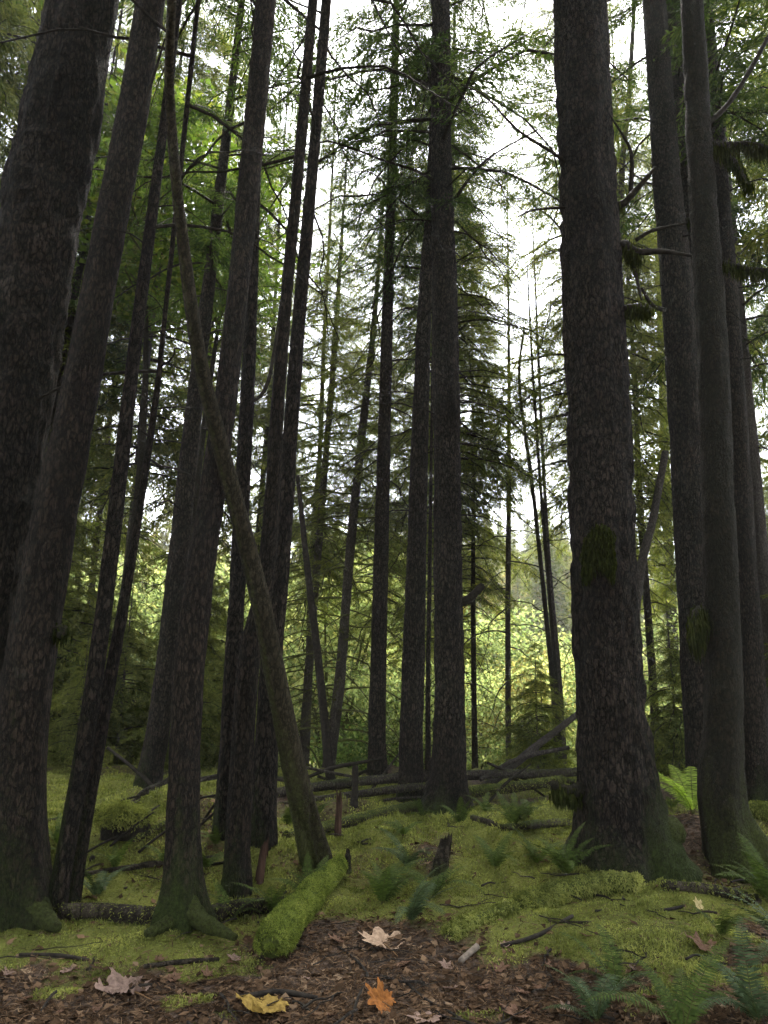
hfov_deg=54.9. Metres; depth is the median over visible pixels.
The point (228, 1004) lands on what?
twig
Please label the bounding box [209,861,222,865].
dead branch
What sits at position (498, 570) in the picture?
hillside conifer
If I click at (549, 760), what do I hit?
young hemlock
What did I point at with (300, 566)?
hillside conifer
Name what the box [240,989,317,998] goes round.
stick
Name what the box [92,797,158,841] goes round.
mossy stump
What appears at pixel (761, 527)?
conifer
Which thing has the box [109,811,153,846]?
dead branch
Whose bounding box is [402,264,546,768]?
hemlock
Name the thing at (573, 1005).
twig
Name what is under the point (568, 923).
twig
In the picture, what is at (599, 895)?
twig
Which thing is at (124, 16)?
hemlock
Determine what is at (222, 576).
hillside conifer
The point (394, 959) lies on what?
twig
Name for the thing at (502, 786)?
dead branch
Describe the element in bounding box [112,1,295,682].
hemlock
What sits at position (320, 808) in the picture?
sword fern
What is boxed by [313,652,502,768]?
leafy bush
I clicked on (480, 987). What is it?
maple leaf
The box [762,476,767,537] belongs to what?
young hemlock
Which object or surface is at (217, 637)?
young hemlock
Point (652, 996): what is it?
maple leaf
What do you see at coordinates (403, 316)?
conifer
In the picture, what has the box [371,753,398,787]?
dead branch
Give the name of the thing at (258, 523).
hemlock
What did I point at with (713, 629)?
conifer
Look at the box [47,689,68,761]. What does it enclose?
young hemlock
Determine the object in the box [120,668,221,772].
young hemlock
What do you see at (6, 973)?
maple leaf
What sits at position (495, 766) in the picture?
dead branch
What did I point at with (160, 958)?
maple leaf
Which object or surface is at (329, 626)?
leafy bush
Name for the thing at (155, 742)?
conifer
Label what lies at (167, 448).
hemlock
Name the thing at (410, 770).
conifer
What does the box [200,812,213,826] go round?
dead branch
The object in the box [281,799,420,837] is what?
fallen log
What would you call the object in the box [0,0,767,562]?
sky
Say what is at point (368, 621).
hemlock
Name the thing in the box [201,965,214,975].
maple leaf
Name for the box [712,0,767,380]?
hemlock
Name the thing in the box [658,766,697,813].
sword fern
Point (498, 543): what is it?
hillside conifer
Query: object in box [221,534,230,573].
hillside conifer
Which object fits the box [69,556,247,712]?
leafy bush
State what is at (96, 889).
sword fern
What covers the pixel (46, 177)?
conifer
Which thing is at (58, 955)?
stick
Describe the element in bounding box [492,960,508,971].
maple leaf
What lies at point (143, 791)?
fallen branch
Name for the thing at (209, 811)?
dead branch
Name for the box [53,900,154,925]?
fallen log
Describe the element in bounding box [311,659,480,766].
leafy bush
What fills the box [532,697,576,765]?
leafy bush
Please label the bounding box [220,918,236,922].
twig
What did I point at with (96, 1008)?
maple leaf
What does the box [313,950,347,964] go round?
twig
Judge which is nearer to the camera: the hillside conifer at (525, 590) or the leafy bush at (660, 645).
the leafy bush at (660, 645)
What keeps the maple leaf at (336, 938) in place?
on the ground
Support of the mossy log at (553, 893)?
on the ground
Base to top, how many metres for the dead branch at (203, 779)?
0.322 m
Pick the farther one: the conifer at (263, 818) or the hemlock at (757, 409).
the hemlock at (757, 409)
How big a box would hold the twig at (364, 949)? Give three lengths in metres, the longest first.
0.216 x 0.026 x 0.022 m
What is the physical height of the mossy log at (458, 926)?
0.187 m
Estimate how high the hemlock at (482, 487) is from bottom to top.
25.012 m
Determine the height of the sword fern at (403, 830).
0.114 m
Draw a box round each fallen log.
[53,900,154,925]
[133,819,165,843]
[201,775,283,781]
[211,894,289,921]
[277,767,576,796]
[278,782,426,804]
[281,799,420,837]
[468,774,566,798]
[472,712,576,800]
[499,817,571,832]
[653,877,765,905]
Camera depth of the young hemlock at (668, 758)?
15.10 m
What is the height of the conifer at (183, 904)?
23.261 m
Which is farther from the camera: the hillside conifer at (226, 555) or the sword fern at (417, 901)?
the hillside conifer at (226, 555)
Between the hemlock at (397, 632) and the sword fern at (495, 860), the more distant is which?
the hemlock at (397, 632)
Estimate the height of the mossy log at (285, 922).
0.231 m
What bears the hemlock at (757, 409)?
on the ground
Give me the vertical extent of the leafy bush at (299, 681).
12.594 m
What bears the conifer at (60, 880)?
on the ground
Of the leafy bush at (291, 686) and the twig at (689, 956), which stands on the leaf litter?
the twig at (689, 956)
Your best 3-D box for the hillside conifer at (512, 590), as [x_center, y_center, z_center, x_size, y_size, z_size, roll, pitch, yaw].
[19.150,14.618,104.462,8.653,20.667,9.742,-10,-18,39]
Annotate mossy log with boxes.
[252,853,348,958]
[438,898,520,941]
[507,869,647,910]
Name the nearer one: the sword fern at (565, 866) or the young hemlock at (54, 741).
the sword fern at (565, 866)
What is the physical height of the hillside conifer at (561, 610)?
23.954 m
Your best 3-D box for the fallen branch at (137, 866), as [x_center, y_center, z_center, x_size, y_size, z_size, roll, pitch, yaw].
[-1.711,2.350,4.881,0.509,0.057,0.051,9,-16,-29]
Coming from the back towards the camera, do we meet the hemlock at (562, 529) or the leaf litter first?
the hemlock at (562, 529)
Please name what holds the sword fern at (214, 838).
on the ground
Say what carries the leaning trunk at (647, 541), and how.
on the ground
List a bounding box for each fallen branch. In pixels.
[84,861,162,876]
[89,780,167,861]
[106,746,157,791]
[309,757,382,777]
[479,746,569,781]
[518,766,576,783]
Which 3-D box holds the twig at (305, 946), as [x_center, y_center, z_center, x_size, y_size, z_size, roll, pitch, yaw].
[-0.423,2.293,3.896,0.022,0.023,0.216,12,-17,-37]
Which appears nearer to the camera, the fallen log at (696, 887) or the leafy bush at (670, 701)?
the fallen log at (696, 887)
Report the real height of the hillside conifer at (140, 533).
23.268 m
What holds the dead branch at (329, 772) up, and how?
on the ground
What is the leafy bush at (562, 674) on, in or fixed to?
on the ground
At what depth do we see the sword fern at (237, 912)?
4.33 m
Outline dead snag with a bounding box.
[296,475,337,790]
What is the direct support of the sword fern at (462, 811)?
on the ground
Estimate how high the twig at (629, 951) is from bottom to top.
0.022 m
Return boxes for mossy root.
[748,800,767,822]
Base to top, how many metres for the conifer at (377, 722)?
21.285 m
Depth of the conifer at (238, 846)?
5.33 m
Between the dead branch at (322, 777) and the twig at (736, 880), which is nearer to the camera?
the twig at (736, 880)
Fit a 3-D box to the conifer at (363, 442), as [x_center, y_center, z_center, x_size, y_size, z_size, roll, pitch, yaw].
[-0.654,-2.099,16.828,5.239,17.387,5.309,1,-14,0]
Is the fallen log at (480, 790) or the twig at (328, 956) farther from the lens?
the fallen log at (480, 790)
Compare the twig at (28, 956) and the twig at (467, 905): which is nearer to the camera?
the twig at (28, 956)
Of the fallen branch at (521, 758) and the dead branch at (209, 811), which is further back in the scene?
the fallen branch at (521, 758)
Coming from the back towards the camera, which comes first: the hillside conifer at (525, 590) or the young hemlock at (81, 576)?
the hillside conifer at (525, 590)
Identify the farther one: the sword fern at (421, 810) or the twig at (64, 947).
the sword fern at (421, 810)
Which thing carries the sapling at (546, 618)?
on the ground
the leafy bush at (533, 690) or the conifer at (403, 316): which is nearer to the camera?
the conifer at (403, 316)
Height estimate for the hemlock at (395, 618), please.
27.555 m
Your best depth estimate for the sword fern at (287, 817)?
6.60 m
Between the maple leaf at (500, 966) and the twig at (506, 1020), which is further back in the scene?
the maple leaf at (500, 966)
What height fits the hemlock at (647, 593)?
25.787 m
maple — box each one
[20,48,270,672]
[116,127,344,545]
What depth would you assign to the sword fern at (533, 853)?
5.23 m
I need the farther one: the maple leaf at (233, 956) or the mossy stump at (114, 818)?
the mossy stump at (114, 818)
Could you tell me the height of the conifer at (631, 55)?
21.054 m
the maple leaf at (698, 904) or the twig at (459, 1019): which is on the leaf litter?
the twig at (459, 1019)
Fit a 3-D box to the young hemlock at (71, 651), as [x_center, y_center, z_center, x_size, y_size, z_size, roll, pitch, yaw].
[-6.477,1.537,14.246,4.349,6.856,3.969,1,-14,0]
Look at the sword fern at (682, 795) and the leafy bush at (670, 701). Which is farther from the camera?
the leafy bush at (670, 701)
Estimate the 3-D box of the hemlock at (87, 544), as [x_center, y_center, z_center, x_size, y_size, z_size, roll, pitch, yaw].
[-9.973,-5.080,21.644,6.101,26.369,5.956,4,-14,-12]
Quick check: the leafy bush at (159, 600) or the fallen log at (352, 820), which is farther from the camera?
the leafy bush at (159, 600)
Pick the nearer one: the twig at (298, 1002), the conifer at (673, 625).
the twig at (298, 1002)
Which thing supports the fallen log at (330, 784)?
on the ground
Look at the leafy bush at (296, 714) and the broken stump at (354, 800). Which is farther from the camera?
the leafy bush at (296, 714)
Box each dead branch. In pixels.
[88,835,118,852]
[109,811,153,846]
[117,793,148,801]
[138,831,164,852]
[145,777,167,795]
[200,794,215,798]
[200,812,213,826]
[201,774,216,781]
[202,803,214,820]
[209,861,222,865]
[307,766,351,777]
[317,775,351,789]
[358,769,380,775]
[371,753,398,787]
[380,796,420,801]
[485,763,530,803]
[487,761,550,789]
[508,778,545,796]
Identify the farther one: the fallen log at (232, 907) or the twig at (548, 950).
the fallen log at (232, 907)
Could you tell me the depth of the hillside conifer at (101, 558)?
66.33 m
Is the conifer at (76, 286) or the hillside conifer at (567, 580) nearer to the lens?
the conifer at (76, 286)
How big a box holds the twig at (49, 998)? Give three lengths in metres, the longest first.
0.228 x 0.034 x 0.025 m
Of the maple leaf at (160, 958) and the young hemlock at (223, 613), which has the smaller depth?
the maple leaf at (160, 958)
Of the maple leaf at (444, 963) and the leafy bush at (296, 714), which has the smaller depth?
the maple leaf at (444, 963)
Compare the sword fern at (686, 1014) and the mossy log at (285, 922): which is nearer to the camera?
the sword fern at (686, 1014)
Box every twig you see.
[0,956,66,957]
[31,941,103,949]
[40,990,57,1010]
[86,956,94,970]
[101,983,151,994]
[131,869,161,880]
[219,992,249,1023]
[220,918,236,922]
[243,997,291,1014]
[288,992,336,1023]
[290,1000,309,1010]
[296,944,316,951]
[301,992,342,1009]
[307,920,358,925]
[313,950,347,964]
[333,1008,357,1023]
[337,946,377,950]
[360,939,430,959]
[360,976,451,1002]
[364,975,424,984]
[371,958,420,962]
[426,1009,475,1023]
[440,897,495,907]
[481,881,506,886]
[495,1002,528,1023]
[531,966,553,992]
[539,915,615,939]
[541,872,586,875]
[542,948,551,965]
[548,919,587,924]
[564,988,583,1022]
[593,894,629,905]
[610,945,645,957]
[620,945,646,964]
[678,910,716,914]
[685,953,716,959]
[708,962,741,966]
[730,877,754,882]
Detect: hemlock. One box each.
[0,0,129,187]
[0,0,140,420]
[46,429,156,763]
[47,632,126,775]
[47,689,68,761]
[48,543,154,764]
[49,564,168,765]
[50,0,274,763]
[51,0,188,592]
[62,568,142,763]
[71,6,186,626]
[71,69,132,597]
[110,649,220,764]
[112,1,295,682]
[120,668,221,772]
[126,533,257,763]
[166,33,346,766]
[200,626,260,766]
[202,611,225,751]
[216,1,409,767]
[301,98,433,764]
[339,0,536,766]
[340,0,568,757]
[357,210,491,764]
[369,112,531,764]
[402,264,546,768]
[462,0,672,758]
[478,636,576,768]
[502,668,575,768]
[509,0,678,746]
[545,4,682,770]
[629,48,767,729]
[643,593,684,778]
[645,179,767,635]
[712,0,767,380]
[730,4,767,511]
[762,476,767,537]
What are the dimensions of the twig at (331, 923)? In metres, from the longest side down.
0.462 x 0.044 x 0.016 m
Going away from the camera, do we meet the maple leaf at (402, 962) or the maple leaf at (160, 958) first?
the maple leaf at (402, 962)
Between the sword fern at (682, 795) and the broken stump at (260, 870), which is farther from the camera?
the sword fern at (682, 795)
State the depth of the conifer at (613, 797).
5.68 m
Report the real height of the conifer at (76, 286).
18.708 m
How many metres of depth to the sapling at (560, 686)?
16.47 m
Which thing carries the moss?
on the ground
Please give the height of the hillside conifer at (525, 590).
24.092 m
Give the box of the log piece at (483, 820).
[470,814,505,830]
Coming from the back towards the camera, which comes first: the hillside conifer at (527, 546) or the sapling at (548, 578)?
the hillside conifer at (527, 546)
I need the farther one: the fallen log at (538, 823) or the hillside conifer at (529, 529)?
the hillside conifer at (529, 529)
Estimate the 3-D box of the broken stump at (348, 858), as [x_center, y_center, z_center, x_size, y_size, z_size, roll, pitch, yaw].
[-0.259,2.529,5.223,0.091,0.282,0.084,1,-14,0]
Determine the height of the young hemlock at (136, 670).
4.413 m
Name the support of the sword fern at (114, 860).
on the ground
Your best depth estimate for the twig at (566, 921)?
4.03 m
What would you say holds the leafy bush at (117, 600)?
on the ground
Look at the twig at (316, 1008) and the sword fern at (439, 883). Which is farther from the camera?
the sword fern at (439, 883)
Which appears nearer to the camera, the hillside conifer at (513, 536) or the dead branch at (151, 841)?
the dead branch at (151, 841)
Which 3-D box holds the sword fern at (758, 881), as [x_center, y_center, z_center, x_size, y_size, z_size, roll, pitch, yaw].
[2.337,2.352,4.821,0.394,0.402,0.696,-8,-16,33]
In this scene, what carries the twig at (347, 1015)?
on the leaf litter
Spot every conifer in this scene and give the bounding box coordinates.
[0,0,169,932]
[0,0,251,675]
[0,0,336,902]
[44,4,186,553]
[50,0,368,915]
[63,0,379,788]
[79,527,132,636]
[116,0,409,840]
[124,0,499,898]
[136,528,160,595]
[138,513,146,564]
[141,490,172,668]
[144,0,365,940]
[199,0,501,850]
[213,129,405,767]
[213,555,227,600]
[221,118,474,768]
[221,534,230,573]
[260,0,639,816]
[261,0,553,802]
[288,542,305,633]
[310,0,515,775]
[330,67,561,782]
[368,555,403,657]
[425,189,571,760]
[461,0,702,882]
[476,563,504,675]
[487,527,505,604]
[494,523,504,582]
[498,547,526,627]
[500,552,530,669]
[503,517,520,580]
[512,507,574,738]
[516,503,570,665]
[518,516,537,561]
[520,527,534,578]
[528,0,767,799]
[536,0,767,883]
[543,0,767,298]
[554,518,571,625]
[608,0,767,801]
[615,0,673,550]
[632,0,767,703]
[639,550,656,690]
[641,542,677,687]
[654,272,679,729]
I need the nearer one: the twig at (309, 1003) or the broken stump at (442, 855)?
the twig at (309, 1003)
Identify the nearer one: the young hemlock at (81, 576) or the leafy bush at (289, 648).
the young hemlock at (81, 576)
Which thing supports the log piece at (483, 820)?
on the ground
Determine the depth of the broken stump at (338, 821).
5.91 m
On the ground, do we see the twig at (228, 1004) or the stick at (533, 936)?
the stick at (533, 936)
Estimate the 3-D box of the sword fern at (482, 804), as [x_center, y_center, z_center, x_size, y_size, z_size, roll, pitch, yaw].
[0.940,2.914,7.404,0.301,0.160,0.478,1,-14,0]
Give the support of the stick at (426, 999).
on the leaf litter
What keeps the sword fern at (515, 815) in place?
on the ground
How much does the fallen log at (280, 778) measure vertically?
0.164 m
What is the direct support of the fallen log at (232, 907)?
on the leaf litter
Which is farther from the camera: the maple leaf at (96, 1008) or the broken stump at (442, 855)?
the broken stump at (442, 855)
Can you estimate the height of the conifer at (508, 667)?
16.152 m
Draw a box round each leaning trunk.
[164,0,332,870]
[637,450,668,613]
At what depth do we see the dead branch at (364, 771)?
9.82 m
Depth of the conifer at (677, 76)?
12.45 m
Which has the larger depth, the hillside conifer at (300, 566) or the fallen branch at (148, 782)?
the hillside conifer at (300, 566)
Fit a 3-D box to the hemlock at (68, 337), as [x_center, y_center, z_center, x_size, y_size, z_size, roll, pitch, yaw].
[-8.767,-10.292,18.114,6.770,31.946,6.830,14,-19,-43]
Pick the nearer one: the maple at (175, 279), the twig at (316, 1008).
the twig at (316, 1008)
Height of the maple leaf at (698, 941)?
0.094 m
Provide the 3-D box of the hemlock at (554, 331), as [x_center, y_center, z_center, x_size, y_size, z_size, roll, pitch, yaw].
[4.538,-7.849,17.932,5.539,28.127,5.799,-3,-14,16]
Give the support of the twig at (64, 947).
on the ground
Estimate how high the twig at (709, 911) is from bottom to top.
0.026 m
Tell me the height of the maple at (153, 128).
14.529 m
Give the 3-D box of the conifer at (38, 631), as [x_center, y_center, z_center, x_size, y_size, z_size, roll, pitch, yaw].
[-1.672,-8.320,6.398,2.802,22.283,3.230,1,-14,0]
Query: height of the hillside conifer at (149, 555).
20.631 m
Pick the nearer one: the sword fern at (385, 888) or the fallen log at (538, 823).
the sword fern at (385, 888)
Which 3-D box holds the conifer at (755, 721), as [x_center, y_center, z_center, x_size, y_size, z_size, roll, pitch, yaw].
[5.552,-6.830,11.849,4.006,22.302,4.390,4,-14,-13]
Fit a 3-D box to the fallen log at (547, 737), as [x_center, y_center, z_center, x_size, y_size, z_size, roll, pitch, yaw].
[2.069,3.474,10.714,0.177,1.218,3.668,-10,-18,38]
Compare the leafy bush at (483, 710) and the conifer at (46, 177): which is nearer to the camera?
the conifer at (46, 177)
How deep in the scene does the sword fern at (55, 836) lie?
5.25 m
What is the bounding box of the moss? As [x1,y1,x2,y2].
[0,760,767,1022]
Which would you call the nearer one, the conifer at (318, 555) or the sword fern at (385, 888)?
the sword fern at (385, 888)
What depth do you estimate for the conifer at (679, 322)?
10.11 m
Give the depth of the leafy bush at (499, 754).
26.77 m
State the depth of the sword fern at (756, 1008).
3.04 m
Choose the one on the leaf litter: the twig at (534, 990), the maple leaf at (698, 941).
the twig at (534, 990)
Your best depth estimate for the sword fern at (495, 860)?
5.08 m
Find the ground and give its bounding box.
[0,637,767,1023]
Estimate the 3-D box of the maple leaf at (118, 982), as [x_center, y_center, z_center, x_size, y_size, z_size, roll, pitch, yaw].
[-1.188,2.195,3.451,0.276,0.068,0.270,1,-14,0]
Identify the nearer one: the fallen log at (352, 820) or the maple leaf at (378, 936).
the maple leaf at (378, 936)
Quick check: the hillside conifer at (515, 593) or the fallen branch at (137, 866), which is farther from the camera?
the hillside conifer at (515, 593)
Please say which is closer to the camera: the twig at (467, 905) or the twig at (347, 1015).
the twig at (347, 1015)
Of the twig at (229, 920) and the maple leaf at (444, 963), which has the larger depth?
the twig at (229, 920)
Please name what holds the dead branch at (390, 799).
on the ground
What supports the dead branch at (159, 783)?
on the ground
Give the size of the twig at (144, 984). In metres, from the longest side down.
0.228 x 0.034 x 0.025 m
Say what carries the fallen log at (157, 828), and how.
on the ground
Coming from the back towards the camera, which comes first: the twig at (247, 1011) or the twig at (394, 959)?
the twig at (394, 959)
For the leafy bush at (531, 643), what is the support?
on the ground
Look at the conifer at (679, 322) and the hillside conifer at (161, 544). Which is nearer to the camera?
the conifer at (679, 322)
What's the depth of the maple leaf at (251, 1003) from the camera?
3.25 m
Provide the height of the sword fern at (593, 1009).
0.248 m
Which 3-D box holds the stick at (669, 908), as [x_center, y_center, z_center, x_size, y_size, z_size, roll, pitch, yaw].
[1.900,2.454,4.659,1.427,0.045,0.206,10,-16,-31]
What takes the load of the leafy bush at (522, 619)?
on the ground
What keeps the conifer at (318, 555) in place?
on the ground
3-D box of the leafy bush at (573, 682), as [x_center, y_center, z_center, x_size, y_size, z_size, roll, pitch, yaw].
[6.933,6.653,22.385,6.338,6.619,7.202,-7,-16,32]
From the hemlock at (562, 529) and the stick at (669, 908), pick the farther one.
the hemlock at (562, 529)
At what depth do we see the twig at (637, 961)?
3.57 m
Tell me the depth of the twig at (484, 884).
4.83 m
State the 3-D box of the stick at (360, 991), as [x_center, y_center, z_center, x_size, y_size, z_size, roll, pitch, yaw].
[-0.127,2.206,3.486,0.136,0.045,0.860,3,-14,-7]
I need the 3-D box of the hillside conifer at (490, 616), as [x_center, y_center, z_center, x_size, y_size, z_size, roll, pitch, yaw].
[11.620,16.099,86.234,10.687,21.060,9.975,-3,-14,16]
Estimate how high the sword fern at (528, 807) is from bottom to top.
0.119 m
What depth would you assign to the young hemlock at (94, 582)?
19.94 m
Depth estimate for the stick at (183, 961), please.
3.73 m
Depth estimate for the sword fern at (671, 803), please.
8.28 m
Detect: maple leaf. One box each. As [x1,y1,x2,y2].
[1,966,15,975]
[60,965,75,972]
[92,1005,101,1011]
[94,967,151,999]
[154,954,164,960]
[166,971,182,981]
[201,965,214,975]
[227,952,241,960]
[236,993,288,1013]
[328,933,343,942]
[358,926,404,955]
[365,977,395,1013]
[396,958,410,966]
[406,1011,440,1022]
[438,958,453,968]
[478,984,491,988]
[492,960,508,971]
[500,1003,537,1019]
[513,987,528,993]
[560,1000,573,1013]
[642,993,659,998]
[685,931,721,960]
[693,897,703,909]
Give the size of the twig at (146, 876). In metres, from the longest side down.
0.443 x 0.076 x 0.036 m
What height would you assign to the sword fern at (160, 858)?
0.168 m
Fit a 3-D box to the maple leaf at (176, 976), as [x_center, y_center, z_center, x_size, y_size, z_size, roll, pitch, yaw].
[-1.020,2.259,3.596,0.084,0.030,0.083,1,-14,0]
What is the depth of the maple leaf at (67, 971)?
3.60 m
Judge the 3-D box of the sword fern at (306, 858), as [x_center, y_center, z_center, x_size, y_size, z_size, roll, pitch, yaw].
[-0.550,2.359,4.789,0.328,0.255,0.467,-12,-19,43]
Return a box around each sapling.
[485,213,568,767]
[490,329,559,765]
[494,268,562,766]
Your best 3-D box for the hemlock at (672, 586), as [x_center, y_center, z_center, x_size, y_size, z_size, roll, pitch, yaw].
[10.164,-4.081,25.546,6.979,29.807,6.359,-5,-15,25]
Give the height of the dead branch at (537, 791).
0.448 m
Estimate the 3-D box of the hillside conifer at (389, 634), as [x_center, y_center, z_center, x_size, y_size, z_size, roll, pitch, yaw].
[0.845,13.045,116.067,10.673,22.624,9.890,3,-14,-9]
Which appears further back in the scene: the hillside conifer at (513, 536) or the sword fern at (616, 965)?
the hillside conifer at (513, 536)
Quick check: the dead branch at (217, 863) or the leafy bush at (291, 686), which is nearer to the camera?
the dead branch at (217, 863)
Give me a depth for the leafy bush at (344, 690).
35.66 m
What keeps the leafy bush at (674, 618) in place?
on the ground
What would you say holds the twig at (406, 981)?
on the leaf litter
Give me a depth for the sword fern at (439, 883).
4.75 m
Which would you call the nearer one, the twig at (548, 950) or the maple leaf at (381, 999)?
the maple leaf at (381, 999)
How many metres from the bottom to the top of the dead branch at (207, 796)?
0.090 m
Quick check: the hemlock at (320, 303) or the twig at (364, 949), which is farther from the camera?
the hemlock at (320, 303)
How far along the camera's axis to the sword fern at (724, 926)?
3.88 m
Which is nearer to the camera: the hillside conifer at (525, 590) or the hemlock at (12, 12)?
the hemlock at (12, 12)
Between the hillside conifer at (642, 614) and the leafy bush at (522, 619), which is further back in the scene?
the hillside conifer at (642, 614)
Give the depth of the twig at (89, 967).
3.65 m
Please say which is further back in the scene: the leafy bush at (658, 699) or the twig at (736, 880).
the leafy bush at (658, 699)
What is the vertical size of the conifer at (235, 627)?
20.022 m
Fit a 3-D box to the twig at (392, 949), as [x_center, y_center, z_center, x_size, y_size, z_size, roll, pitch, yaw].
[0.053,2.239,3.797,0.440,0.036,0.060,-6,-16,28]
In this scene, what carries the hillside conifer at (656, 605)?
on the ground
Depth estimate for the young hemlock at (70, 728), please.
11.61 m
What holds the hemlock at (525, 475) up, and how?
on the ground
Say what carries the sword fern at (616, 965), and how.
on the ground
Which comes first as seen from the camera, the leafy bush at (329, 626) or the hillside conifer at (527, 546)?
the leafy bush at (329, 626)
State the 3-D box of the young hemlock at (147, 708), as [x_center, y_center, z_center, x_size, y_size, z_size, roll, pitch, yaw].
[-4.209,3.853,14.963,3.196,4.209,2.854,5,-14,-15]
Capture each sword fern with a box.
[48,813,61,842]
[74,860,130,896]
[87,836,136,866]
[145,834,204,860]
[200,825,224,845]
[202,852,223,869]
[209,878,265,921]
[230,882,316,911]
[269,851,339,889]
[279,807,291,824]
[318,800,333,813]
[361,858,426,904]
[372,826,434,868]
[377,819,423,837]
[394,864,458,924]
[399,863,485,896]
[409,796,437,815]
[437,797,479,821]
[466,792,493,811]
[472,830,520,868]
[481,791,544,823]
[505,823,566,863]
[509,799,547,820]
[526,821,609,873]
[543,964,657,1021]
[558,923,660,986]
[586,940,744,1023]
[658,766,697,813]
[665,796,678,807]
[683,901,749,936]
[689,914,767,1023]
[708,832,767,901]
[715,887,767,966]
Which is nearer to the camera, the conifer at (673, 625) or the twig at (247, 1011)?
the twig at (247, 1011)
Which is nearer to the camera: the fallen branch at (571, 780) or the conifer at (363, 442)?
the fallen branch at (571, 780)
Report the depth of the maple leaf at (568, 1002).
3.20 m
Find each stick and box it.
[19,953,88,960]
[144,957,219,967]
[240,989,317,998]
[337,945,368,1020]
[402,977,466,1023]
[458,943,479,963]
[500,914,573,947]
[595,886,739,911]
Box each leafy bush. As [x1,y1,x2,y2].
[65,555,159,680]
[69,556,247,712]
[112,551,335,732]
[205,643,328,739]
[212,582,395,766]
[214,511,433,768]
[255,692,320,767]
[278,716,424,769]
[292,640,399,767]
[297,566,401,765]
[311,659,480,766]
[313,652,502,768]
[346,600,559,755]
[388,660,565,769]
[423,599,572,760]
[465,648,575,768]
[476,624,681,766]
[482,728,552,769]
[488,653,574,756]
[502,646,575,727]
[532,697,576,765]
[640,599,679,701]
[641,614,678,709]
[643,673,668,719]
[646,678,682,738]
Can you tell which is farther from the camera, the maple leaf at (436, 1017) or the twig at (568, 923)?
the twig at (568, 923)
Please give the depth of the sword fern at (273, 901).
4.37 m
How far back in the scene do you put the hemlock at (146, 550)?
21.76 m
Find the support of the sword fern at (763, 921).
on the ground
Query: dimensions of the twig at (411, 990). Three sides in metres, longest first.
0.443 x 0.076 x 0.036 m
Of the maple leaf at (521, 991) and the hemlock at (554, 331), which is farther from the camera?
the hemlock at (554, 331)
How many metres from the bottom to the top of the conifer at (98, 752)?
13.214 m
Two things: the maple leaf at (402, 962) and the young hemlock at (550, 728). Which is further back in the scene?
the young hemlock at (550, 728)
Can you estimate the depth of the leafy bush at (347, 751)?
23.13 m
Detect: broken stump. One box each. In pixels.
[255,836,268,884]
[334,789,341,836]
[345,848,351,873]
[350,762,358,807]
[429,833,451,877]
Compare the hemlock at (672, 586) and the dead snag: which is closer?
the dead snag
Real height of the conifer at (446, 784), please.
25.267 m
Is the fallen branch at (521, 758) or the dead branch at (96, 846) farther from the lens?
the fallen branch at (521, 758)
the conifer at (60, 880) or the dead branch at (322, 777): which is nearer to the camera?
the conifer at (60, 880)
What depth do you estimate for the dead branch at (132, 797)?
5.93 m
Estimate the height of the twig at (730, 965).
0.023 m
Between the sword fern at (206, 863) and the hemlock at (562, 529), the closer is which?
the sword fern at (206, 863)
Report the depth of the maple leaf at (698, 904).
4.51 m
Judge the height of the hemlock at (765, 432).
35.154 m
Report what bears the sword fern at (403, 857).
on the ground
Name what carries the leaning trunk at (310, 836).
on the ground
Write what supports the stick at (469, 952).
on the leaf litter
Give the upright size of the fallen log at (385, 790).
0.346 m
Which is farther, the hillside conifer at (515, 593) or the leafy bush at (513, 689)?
the hillside conifer at (515, 593)
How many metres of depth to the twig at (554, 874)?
4.79 m
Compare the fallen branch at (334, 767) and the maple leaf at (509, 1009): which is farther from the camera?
the fallen branch at (334, 767)
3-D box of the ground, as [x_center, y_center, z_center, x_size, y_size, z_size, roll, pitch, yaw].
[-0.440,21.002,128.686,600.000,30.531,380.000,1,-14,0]
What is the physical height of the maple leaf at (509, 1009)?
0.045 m
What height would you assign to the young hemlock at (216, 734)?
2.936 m
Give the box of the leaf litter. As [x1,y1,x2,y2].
[0,780,767,1023]

